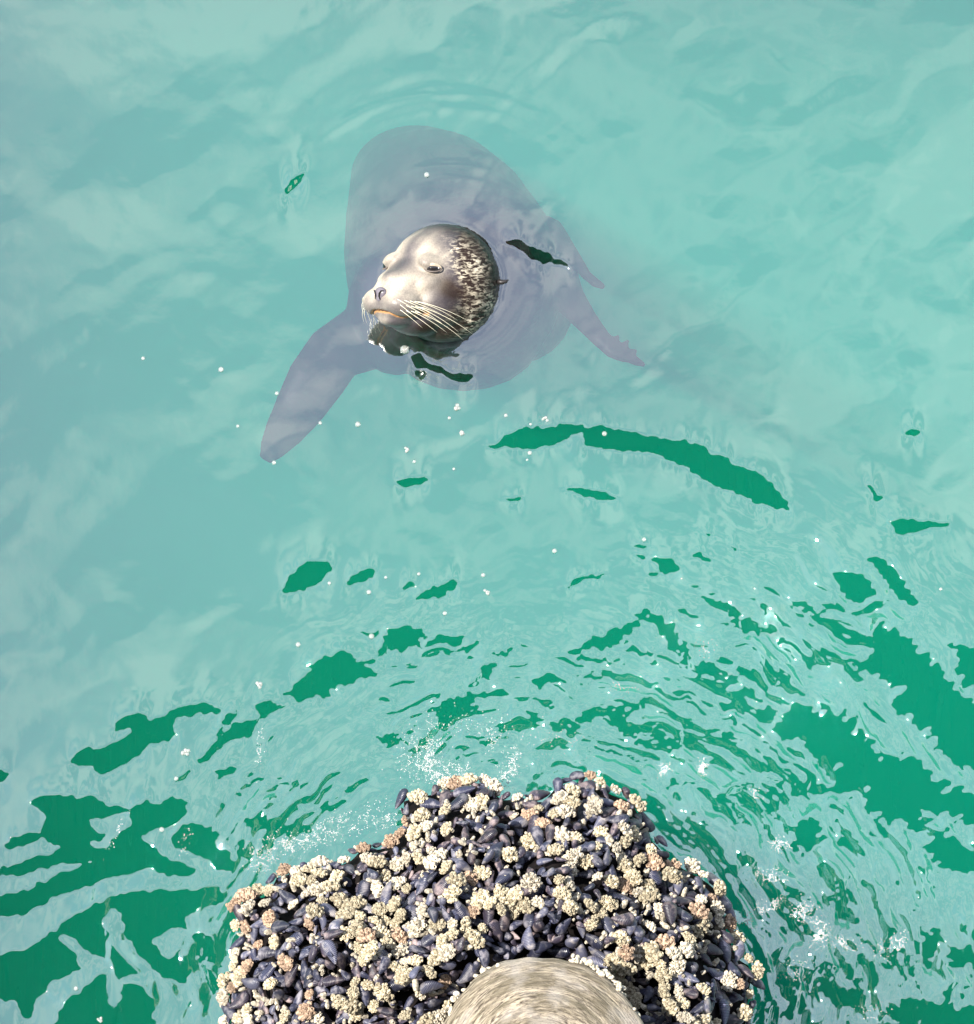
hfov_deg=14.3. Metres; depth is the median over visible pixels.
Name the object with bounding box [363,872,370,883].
mussel
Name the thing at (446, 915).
mussel
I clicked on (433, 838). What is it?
mussel
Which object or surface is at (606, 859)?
mussel
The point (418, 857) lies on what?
barnacle clump
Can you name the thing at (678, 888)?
mussel
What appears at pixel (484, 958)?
mussel
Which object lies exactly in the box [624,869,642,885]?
barnacle clump
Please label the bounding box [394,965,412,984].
barnacle clump
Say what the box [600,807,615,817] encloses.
mussel
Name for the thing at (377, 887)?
barnacle clump
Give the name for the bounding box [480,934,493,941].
mussel
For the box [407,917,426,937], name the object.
barnacle clump
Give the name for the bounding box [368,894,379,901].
mussel
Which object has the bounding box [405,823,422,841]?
barnacle clump
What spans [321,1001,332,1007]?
mussel
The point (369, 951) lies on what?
barnacle clump
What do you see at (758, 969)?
barnacle clump
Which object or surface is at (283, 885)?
mussel
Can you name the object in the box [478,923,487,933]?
barnacle clump
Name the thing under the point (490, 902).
barnacle clump
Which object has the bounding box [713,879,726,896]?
barnacle clump
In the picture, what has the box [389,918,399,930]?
barnacle clump
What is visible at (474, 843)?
mussel
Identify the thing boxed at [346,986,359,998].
barnacle clump
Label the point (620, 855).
barnacle clump
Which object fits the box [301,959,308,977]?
mussel
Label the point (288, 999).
mussel
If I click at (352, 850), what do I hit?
mussel
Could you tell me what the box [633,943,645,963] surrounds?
barnacle clump
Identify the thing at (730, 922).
barnacle clump
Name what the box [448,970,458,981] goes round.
mussel
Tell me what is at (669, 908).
mussel
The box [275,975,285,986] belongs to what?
mussel
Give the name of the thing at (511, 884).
mussel
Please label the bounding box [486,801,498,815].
mussel
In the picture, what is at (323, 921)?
mussel
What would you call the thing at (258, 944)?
barnacle clump
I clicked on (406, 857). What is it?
barnacle clump
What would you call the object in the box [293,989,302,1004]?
mussel
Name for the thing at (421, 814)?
barnacle clump
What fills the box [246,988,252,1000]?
mussel
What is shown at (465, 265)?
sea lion
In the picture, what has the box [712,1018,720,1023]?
barnacle clump
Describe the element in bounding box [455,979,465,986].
mussel
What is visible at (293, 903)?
barnacle clump
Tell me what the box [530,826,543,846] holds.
mussel
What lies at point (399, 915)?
barnacle clump
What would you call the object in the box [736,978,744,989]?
barnacle clump
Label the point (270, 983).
barnacle clump
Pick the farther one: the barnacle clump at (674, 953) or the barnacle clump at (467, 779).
the barnacle clump at (467, 779)
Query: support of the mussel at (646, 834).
on the mussel bed
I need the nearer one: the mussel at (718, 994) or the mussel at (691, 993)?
the mussel at (691, 993)
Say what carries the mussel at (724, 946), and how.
on the mussel bed
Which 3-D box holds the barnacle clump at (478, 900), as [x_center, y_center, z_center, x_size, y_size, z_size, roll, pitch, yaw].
[-0.011,0.578,5.795,0.031,0.018,0.036,-6,57,29]
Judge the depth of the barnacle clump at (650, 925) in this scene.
5.81 m
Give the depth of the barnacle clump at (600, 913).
5.81 m
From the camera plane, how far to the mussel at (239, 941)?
5.96 m
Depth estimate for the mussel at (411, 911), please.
5.84 m
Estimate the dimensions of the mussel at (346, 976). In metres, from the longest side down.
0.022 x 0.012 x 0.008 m
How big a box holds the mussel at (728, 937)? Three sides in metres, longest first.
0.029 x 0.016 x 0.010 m
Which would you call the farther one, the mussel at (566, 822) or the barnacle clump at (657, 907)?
the mussel at (566, 822)
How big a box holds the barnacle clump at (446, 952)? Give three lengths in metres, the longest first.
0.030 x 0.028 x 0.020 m
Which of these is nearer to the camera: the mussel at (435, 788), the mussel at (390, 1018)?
the mussel at (390, 1018)
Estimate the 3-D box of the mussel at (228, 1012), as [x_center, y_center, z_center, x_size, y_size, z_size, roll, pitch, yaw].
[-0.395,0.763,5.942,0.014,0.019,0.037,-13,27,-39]
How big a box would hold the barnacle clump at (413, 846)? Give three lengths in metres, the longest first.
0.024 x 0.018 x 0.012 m
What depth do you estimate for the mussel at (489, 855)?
5.82 m
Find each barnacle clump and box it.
[216,987,229,1006]
[217,972,229,987]
[218,1014,227,1023]
[225,897,240,912]
[226,981,237,993]
[228,958,237,971]
[229,948,239,959]
[230,919,239,931]
[231,965,245,987]
[231,1012,241,1023]
[234,888,257,901]
[240,899,255,914]
[240,920,250,934]
[241,959,253,974]
[241,1003,251,1014]
[243,1013,253,1023]
[247,883,263,896]
[252,939,262,949]
[258,898,271,906]
[261,909,275,927]
[262,884,273,895]
[263,977,277,989]
[268,934,279,949]
[276,863,290,875]
[277,953,293,970]
[279,1009,289,1023]
[288,899,298,909]
[289,865,300,874]
[290,871,307,886]
[296,1001,315,1020]
[300,889,310,898]
[301,864,314,873]
[303,918,314,930]
[305,989,313,999]
[306,903,324,916]
[307,855,329,866]
[307,874,315,885]
[307,881,326,896]
[311,1011,324,1023]
[312,867,327,878]
[316,896,327,903]
[320,878,340,891]
[329,869,344,881]
[329,892,350,910]
[331,994,351,1012]
[335,906,357,920]
[337,856,350,863]
[338,925,352,942]
[343,896,366,909]
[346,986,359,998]
[347,998,362,1014]
[348,1007,363,1021]
[349,919,366,936]
[350,976,360,986]
[353,941,363,953]
[355,911,366,921]
[356,842,371,852]
[356,928,375,942]
[357,953,365,966]
[359,852,371,862]
[361,940,378,961]
[361,979,373,990]
[366,855,387,867]
[367,999,378,1012]
[368,916,381,925]
[370,877,383,897]
[371,902,388,915]
[373,982,394,1001]
[375,925,391,938]
[379,915,391,925]
[380,869,391,880]
[380,936,395,949]
[382,833,399,848]
[386,876,406,890]
[386,895,401,911]
[388,856,403,871]
[388,961,401,971]
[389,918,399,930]
[391,927,408,943]
[391,943,408,958]
[393,908,406,923]
[394,826,405,838]
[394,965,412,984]
[398,1010,410,1019]
[399,957,408,964]
[401,815,408,826]
[401,851,410,866]
[401,883,410,893]
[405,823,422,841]
[406,954,422,965]
[407,788,427,803]
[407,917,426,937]
[409,841,416,851]
[411,852,425,864]
[412,807,430,821]
[414,985,422,995]
[416,903,427,916]
[417,1012,434,1023]
[420,820,432,831]
[421,965,436,978]
[423,854,440,869]
[426,846,436,854]
[427,948,440,966]
[429,919,446,931]
[431,1007,447,1023]
[434,847,447,861]
[436,933,447,948]
[437,776,449,789]
[437,943,455,961]
[438,974,450,988]
[439,803,450,814]
[439,860,452,873]
[440,821,452,834]
[442,884,461,902]
[442,1000,451,1009]
[445,871,466,886]
[445,928,458,941]
[446,775,463,789]
[447,917,457,928]
[459,773,477,785]
[460,916,471,933]
[463,795,480,812]
[463,929,485,948]
[464,870,477,885]
[468,905,479,918]
[469,889,489,910]
[473,865,490,880]
[474,793,489,811]
[478,773,490,783]
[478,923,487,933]
[483,896,496,909]
[488,778,502,795]
[493,884,508,903]
[496,903,505,915]
[501,846,518,862]
[504,901,521,919]
[505,886,523,905]
[510,792,522,801]
[518,833,536,850]
[518,897,534,913]
[520,808,538,820]
[520,872,540,893]
[531,895,543,906]
[534,804,543,811]
[534,817,551,829]
[547,808,557,818]
[547,843,563,855]
[550,790,567,804]
[552,885,570,899]
[553,874,564,884]
[554,825,569,841]
[556,804,575,817]
[562,899,579,915]
[563,795,580,807]
[563,846,583,863]
[564,877,574,890]
[565,783,580,797]
[568,831,584,843]
[569,863,576,875]
[578,854,593,869]
[583,794,603,814]
[584,770,596,779]
[584,898,597,912]
[584,915,598,931]
[592,871,602,881]
[593,825,608,836]
[593,907,608,921]
[594,777,605,784]
[594,841,602,849]
[599,895,618,911]
[603,874,618,888]
[603,958,616,975]
[605,952,627,971]
[610,783,621,793]
[612,842,621,853]
[612,929,630,946]
[614,799,629,812]
[614,973,627,985]
[615,851,626,860]
[617,858,635,873]
[617,943,634,961]
[617,962,637,976]
[618,820,632,834]
[618,877,633,893]
[619,834,631,848]
[623,981,636,1001]
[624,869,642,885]
[629,793,646,811]
[629,992,642,1010]
[630,825,638,841]
[632,886,644,897]
[633,852,646,866]
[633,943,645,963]
[635,960,654,970]
[638,888,660,904]
[640,879,655,889]
[642,940,663,961]
[643,920,655,932]
[646,843,656,853]
[646,852,664,870]
[653,902,662,912]
[654,934,674,949]
[654,959,666,969]
[654,967,672,982]
[657,981,670,997]
[661,998,679,1015]
[662,866,682,883]
[665,858,681,868]
[665,946,682,959]
[667,959,685,977]
[674,983,684,998]
[676,997,689,1009]
[676,1011,694,1023]
[678,941,695,957]
[683,931,696,946]
[684,857,700,873]
[688,902,709,918]
[690,1017,700,1023]
[692,919,710,938]
[695,894,707,903]
[696,982,711,995]
[698,870,708,877]
[699,1014,711,1023]
[707,893,717,902]
[707,912,712,921]
[710,900,725,916]
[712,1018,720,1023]
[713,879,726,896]
[714,915,724,927]
[720,970,737,991]
[724,913,736,932]
[731,930,745,944]
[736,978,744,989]
[737,1003,752,1021]
[744,953,753,962]
[745,988,753,998]
[751,960,764,979]
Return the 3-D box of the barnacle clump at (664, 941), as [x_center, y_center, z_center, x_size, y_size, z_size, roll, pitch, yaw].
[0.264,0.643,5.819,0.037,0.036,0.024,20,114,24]
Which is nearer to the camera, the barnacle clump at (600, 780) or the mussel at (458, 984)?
the mussel at (458, 984)
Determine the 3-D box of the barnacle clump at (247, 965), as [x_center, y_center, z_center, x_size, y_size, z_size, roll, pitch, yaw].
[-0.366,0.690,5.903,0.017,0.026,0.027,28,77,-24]
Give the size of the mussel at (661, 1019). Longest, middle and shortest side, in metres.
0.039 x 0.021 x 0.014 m
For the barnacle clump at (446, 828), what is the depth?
5.90 m
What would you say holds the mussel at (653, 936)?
on the mussel bed
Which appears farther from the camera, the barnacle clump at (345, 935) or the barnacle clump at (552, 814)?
the barnacle clump at (552, 814)
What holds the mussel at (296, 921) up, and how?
on the mussel bed
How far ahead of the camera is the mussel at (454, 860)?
5.84 m
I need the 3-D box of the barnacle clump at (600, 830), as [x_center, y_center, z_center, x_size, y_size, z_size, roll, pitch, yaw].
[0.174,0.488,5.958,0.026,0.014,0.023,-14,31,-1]
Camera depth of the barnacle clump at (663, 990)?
5.77 m
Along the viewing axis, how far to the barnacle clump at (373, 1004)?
5.75 m
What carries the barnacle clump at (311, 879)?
on the mussel bed
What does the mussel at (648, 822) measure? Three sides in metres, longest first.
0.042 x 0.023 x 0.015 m
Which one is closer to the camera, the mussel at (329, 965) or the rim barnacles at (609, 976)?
the rim barnacles at (609, 976)
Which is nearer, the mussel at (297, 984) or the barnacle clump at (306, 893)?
the mussel at (297, 984)
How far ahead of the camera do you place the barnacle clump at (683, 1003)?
5.78 m
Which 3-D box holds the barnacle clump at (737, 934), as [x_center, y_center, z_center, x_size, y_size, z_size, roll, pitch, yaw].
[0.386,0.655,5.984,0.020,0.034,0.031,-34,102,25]
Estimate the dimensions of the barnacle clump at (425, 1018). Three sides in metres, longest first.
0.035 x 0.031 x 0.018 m
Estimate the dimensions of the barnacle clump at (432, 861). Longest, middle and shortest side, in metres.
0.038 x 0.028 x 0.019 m
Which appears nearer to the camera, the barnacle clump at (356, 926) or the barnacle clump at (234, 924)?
the barnacle clump at (356, 926)
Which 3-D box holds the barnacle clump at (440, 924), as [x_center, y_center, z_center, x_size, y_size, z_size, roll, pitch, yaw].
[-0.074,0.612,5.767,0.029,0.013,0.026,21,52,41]
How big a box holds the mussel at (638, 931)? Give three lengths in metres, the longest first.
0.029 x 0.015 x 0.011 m
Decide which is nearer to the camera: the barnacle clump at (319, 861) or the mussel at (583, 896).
the mussel at (583, 896)
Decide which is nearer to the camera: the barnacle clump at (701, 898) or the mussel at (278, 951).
the mussel at (278, 951)
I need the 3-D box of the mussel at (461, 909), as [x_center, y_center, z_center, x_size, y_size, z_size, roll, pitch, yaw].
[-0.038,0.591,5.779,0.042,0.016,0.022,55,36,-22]
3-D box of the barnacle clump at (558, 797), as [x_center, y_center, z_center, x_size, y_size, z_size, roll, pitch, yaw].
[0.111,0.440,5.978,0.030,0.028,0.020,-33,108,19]
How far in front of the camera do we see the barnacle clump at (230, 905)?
5.98 m
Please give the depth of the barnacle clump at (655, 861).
5.93 m
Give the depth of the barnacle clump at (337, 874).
5.95 m
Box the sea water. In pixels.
[0,0,973,1023]
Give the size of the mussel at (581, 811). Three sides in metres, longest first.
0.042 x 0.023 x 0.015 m
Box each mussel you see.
[221,1005,236,1018]
[229,936,245,948]
[229,990,249,1008]
[233,904,244,921]
[241,951,250,958]
[241,978,260,989]
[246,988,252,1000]
[250,919,262,928]
[250,928,258,944]
[253,970,261,977]
[254,1015,266,1021]
[258,946,274,958]
[258,987,264,996]
[258,1000,264,1009]
[259,925,270,936]
[260,962,276,981]
[262,1014,275,1023]
[265,873,275,883]
[269,1005,275,1014]
[271,906,287,913]
[271,920,289,932]
[273,989,283,999]
[275,944,283,959]
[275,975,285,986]
[277,882,287,888]
[278,889,296,903]
[280,932,303,950]
[283,994,293,1002]
[284,965,297,986]
[288,918,303,925]
[288,948,295,958]
[290,1003,297,1011]
[291,1012,300,1023]
[292,976,301,991]
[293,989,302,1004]
[295,905,306,916]
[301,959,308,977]
[303,968,313,987]
[308,945,317,961]
[312,937,323,944]
[313,968,320,980]
[313,1003,324,1016]
[315,986,330,995]
[319,916,326,929]
[320,903,335,916]
[321,940,336,964]
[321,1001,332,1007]
[322,975,344,985]
[322,1011,332,1023]
[323,861,340,868]
[323,929,343,939]
[324,960,335,969]
[329,918,343,928]
[330,986,346,994]
[335,1011,349,1022]
[336,952,345,969]
[340,970,350,980]
[343,864,354,873]
[347,955,356,962]
[348,848,357,853]
[351,960,360,978]
[357,863,368,872]
[357,880,370,898]
[359,903,374,915]
[359,986,370,1005]
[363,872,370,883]
[363,1018,371,1023]
[367,868,378,879]
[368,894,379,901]
[369,963,376,979]
[372,843,381,847]
[374,972,383,985]
[376,1007,394,1016]
[378,956,390,974]
[380,881,391,902]
[386,1016,395,1023]
[387,980,408,993]
[393,846,398,855]
[395,788,407,808]
[399,869,409,877]
[402,891,416,907]
[403,803,408,814]
[403,996,413,1009]
[405,905,417,922]
[409,945,425,953]
[409,966,419,978]
[415,872,429,895]
[416,1003,423,1015]
[419,981,443,993]
[420,798,439,808]
[421,934,437,948]
[425,893,434,906]
[427,872,437,882]
[427,906,438,922]
[427,998,442,1008]
[429,829,437,841]
[431,784,438,795]
[431,814,444,821]
[432,883,436,897]
[434,874,449,895]
[436,841,449,849]
[436,897,446,904]
[438,961,455,969]
[439,789,450,807]
[442,908,450,921]
[443,985,460,995]
[447,793,467,809]
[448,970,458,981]
[450,837,465,845]
[451,858,463,863]
[453,786,475,796]
[454,899,469,918]
[455,821,468,825]
[455,860,471,871]
[455,936,464,951]
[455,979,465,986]
[456,951,465,961]
[458,962,475,983]
[461,826,469,844]
[466,840,481,846]
[466,882,476,894]
[467,847,475,864]
[469,821,483,831]
[473,961,479,971]
[474,948,479,956]
[477,828,497,843]
[478,787,489,795]
[479,949,489,968]
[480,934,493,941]
[482,849,494,864]
[483,886,494,891]
[483,908,494,928]
[484,816,498,832]
[484,870,493,885]
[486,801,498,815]
[488,842,502,861]
[488,919,502,941]
[492,944,504,954]
[494,859,501,871]
[495,868,513,883]
[498,795,502,808]
[498,810,514,818]
[499,834,510,847]
[499,910,510,930]
[503,830,514,835]
[503,930,511,940]
[505,946,517,960]
[506,881,518,887]
[508,816,528,827]
[509,923,518,930]
[513,864,522,869]
[513,887,533,895]
[516,943,523,952]
[517,846,525,858]
[518,800,537,808]
[522,926,535,949]
[523,851,536,859]
[523,911,534,928]
[527,867,533,872]
[527,884,543,898]
[527,942,541,957]
[528,814,538,832]
[529,790,549,800]
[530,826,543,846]
[531,920,544,931]
[534,941,552,953]
[535,907,548,918]
[536,858,552,865]
[540,796,552,813]
[540,840,551,850]
[542,867,554,876]
[543,922,550,934]
[544,900,554,906]
[545,824,555,840]
[546,947,569,958]
[547,912,555,922]
[547,934,563,943]
[553,777,562,792]
[555,866,569,873]
[555,918,570,934]
[557,899,563,910]
[562,777,571,783]
[563,817,569,826]
[564,840,567,851]
[564,951,575,959]
[565,937,578,947]
[569,771,583,779]
[572,822,581,830]
[574,841,595,851]
[574,893,590,901]
[576,926,585,937]
[576,941,588,958]
[577,780,595,792]
[577,799,588,822]
[577,869,593,877]
[584,933,603,949]
[585,883,594,890]
[587,955,607,969]
[588,788,594,796]
[588,946,605,959]
[590,852,603,867]
[593,814,609,828]
[593,889,600,900]
[596,836,615,843]
[600,798,613,806]
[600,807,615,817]
[600,916,615,933]
[603,849,610,865]
[604,936,615,944]
[605,814,629,823]
[606,892,631,901]
[609,823,618,836]
[609,864,616,875]
[611,912,634,925]
[622,787,629,798]
[627,919,636,935]
[628,896,639,909]
[629,818,639,827]
[630,845,637,856]
[634,925,643,936]
[634,978,649,985]
[638,812,654,831]
[640,1015,655,1023]
[641,831,650,846]
[643,986,653,1002]
[647,868,661,885]
[647,1004,661,1010]
[650,933,656,940]
[654,1015,666,1023]
[656,835,667,846]
[657,851,669,858]
[659,882,666,893]
[660,895,676,905]
[662,901,676,924]
[664,923,678,943]
[664,1012,671,1023]
[669,977,682,985]
[672,896,691,905]
[673,879,682,894]
[676,906,692,921]
[677,919,691,931]
[677,971,699,982]
[681,988,698,998]
[682,871,691,875]
[684,961,697,972]
[686,891,696,898]
[689,1003,704,1014]
[694,876,702,893]
[699,953,711,965]
[703,943,722,954]
[704,997,710,1012]
[707,872,718,885]
[707,967,723,981]
[715,991,730,1003]
[716,981,722,991]
[717,895,731,909]
[718,940,730,963]
[719,960,725,968]
[719,999,729,1023]
[720,930,734,943]
[725,908,735,918]
[726,1014,742,1023]
[728,961,740,977]
[734,940,744,961]
[736,964,753,977]
[750,979,764,989]
[751,1000,755,1008]
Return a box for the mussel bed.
[225,777,753,1023]
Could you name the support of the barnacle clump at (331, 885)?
on the mussel bed
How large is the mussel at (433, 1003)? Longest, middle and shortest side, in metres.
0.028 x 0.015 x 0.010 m
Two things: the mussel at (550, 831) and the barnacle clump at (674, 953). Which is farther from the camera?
the mussel at (550, 831)
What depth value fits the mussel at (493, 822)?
5.89 m
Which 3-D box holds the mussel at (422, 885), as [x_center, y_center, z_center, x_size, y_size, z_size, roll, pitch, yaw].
[-0.097,0.561,5.867,0.015,0.023,0.042,45,57,-30]
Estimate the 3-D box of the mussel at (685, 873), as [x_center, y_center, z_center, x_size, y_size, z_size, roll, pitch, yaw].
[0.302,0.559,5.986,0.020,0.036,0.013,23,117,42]
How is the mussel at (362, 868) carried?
on the mussel bed
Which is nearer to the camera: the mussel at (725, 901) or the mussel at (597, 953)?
the mussel at (597, 953)
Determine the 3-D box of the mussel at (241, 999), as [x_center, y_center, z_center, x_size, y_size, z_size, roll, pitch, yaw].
[-0.376,0.744,5.905,0.039,0.014,0.021,-38,62,8]
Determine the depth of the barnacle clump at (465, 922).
5.76 m
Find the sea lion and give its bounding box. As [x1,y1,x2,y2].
[260,125,644,462]
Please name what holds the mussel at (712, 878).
on the mussel bed
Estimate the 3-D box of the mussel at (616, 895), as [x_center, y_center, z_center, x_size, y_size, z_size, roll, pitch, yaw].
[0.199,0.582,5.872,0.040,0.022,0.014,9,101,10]
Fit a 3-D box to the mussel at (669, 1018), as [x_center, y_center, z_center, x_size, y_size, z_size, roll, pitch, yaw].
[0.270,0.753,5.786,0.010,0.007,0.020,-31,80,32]
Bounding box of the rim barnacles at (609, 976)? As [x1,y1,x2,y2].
[442,953,640,1023]
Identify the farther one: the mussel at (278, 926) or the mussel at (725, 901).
the mussel at (725, 901)
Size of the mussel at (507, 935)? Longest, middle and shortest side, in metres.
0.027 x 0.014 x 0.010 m
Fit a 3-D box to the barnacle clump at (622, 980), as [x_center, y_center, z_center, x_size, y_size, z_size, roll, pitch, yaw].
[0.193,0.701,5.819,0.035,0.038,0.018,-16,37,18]
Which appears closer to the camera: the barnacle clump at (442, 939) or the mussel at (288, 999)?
the barnacle clump at (442, 939)
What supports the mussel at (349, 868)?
on the mussel bed
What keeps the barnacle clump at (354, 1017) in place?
on the mussel bed
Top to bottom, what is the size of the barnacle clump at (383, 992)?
0.030 m
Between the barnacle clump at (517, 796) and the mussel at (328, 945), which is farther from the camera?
the barnacle clump at (517, 796)
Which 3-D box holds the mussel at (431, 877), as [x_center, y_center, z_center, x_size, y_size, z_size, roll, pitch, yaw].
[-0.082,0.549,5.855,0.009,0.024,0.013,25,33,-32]
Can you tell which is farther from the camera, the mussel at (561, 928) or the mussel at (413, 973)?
the mussel at (561, 928)
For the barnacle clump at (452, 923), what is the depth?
5.75 m
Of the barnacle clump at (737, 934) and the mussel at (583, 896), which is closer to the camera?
the mussel at (583, 896)
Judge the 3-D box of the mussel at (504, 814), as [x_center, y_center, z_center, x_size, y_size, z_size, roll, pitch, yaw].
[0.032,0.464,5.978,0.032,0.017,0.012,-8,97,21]
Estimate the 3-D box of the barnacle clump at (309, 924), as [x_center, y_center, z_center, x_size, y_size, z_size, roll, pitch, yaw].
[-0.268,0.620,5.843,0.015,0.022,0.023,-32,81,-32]
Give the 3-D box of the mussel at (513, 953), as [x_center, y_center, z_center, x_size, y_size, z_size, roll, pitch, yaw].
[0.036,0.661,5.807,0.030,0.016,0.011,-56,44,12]
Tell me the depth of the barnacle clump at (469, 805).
5.97 m
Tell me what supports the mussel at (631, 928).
on the mussel bed
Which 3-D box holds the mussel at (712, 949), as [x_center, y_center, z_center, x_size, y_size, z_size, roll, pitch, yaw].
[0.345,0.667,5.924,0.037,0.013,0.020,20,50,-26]
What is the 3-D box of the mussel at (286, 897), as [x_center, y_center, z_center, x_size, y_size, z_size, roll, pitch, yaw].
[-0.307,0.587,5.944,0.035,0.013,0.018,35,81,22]
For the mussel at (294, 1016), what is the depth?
5.80 m
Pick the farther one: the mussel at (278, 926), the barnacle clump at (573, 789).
the barnacle clump at (573, 789)
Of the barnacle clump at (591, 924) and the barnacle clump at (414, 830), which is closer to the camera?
the barnacle clump at (591, 924)
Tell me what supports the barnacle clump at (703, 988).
on the mussel bed
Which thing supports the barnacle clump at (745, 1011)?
on the mussel bed
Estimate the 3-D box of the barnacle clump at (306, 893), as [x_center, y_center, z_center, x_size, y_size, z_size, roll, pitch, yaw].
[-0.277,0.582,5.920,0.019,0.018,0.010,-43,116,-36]
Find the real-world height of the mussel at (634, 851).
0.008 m
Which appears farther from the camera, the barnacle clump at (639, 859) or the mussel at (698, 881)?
the mussel at (698, 881)
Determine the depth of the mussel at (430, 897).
5.82 m
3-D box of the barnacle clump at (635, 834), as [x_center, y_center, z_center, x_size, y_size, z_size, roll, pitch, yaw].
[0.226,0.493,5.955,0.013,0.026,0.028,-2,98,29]
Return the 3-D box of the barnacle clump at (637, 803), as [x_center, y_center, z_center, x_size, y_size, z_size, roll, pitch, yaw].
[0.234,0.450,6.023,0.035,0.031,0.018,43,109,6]
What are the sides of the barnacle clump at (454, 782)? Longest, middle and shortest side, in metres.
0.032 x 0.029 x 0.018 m
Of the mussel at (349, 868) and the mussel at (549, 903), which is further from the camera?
the mussel at (349, 868)
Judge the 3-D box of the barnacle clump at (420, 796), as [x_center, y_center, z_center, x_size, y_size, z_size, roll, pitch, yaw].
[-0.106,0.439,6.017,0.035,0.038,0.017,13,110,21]
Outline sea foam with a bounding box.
[103,639,907,1020]
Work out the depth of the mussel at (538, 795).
6.05 m
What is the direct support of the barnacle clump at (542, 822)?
on the mussel bed
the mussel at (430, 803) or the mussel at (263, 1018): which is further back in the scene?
the mussel at (430, 803)
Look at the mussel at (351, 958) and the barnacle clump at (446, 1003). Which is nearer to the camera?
the barnacle clump at (446, 1003)
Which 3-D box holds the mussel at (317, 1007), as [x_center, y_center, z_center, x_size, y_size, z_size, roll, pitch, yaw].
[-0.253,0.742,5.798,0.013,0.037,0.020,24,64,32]
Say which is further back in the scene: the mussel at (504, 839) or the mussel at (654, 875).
the mussel at (654, 875)
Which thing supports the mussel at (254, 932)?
on the mussel bed
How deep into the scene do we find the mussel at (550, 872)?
5.78 m
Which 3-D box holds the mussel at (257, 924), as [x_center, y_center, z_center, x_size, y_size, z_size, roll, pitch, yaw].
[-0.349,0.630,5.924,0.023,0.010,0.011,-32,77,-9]
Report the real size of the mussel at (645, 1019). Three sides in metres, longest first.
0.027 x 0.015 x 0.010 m
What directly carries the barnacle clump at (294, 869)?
on the mussel bed
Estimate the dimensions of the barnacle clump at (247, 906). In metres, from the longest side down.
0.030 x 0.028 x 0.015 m
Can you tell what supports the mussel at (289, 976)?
on the mussel bed
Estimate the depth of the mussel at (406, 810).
6.00 m
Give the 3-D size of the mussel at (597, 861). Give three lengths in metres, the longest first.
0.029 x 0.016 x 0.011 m
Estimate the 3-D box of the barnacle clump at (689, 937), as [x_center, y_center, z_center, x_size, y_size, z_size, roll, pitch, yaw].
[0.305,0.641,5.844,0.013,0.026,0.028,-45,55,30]
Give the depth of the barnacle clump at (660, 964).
5.79 m
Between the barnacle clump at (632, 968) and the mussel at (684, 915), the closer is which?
the barnacle clump at (632, 968)
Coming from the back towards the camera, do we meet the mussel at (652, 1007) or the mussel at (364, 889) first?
the mussel at (364, 889)
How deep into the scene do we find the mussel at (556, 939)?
5.82 m
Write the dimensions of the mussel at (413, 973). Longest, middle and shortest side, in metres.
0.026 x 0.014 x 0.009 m
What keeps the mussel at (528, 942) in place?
on the mussel bed
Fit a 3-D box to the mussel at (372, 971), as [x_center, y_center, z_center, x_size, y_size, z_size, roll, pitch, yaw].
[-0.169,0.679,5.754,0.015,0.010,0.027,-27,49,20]
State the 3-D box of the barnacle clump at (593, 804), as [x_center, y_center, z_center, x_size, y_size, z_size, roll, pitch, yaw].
[0.163,0.448,5.960,0.032,0.017,0.034,2,59,16]
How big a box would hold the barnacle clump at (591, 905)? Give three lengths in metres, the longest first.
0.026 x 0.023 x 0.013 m
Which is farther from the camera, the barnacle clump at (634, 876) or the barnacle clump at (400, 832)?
the barnacle clump at (400, 832)
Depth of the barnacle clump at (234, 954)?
5.95 m
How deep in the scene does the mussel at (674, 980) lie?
5.81 m
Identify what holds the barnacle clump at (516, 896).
on the mussel bed
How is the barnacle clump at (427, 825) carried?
on the mussel bed
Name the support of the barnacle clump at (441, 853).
on the mussel bed
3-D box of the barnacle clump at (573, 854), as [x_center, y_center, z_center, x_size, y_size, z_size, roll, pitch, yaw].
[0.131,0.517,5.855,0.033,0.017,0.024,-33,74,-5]
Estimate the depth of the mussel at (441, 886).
5.82 m
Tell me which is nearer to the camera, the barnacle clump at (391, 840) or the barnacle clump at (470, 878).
the barnacle clump at (470, 878)
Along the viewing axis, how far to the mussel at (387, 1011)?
5.73 m
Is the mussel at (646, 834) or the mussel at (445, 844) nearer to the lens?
the mussel at (445, 844)
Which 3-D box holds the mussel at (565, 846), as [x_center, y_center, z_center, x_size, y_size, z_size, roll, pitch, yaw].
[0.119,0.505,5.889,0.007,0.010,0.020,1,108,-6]
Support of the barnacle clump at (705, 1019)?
on the mussel bed
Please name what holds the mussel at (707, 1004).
on the mussel bed
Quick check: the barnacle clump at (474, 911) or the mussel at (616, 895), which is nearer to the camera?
the barnacle clump at (474, 911)
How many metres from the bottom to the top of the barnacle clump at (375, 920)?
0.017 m
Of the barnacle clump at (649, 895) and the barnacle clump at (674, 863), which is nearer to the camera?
the barnacle clump at (649, 895)
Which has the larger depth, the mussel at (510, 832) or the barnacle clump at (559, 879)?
the mussel at (510, 832)
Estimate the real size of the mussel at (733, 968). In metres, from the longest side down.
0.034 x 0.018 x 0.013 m
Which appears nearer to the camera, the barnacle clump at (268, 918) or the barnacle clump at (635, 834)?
the barnacle clump at (268, 918)
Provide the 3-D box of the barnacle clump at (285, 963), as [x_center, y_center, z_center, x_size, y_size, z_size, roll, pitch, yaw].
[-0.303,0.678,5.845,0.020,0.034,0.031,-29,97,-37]
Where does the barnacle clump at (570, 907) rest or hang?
on the mussel bed
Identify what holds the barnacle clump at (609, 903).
on the mussel bed
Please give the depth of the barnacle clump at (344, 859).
5.99 m
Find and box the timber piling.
[444,957,643,1023]

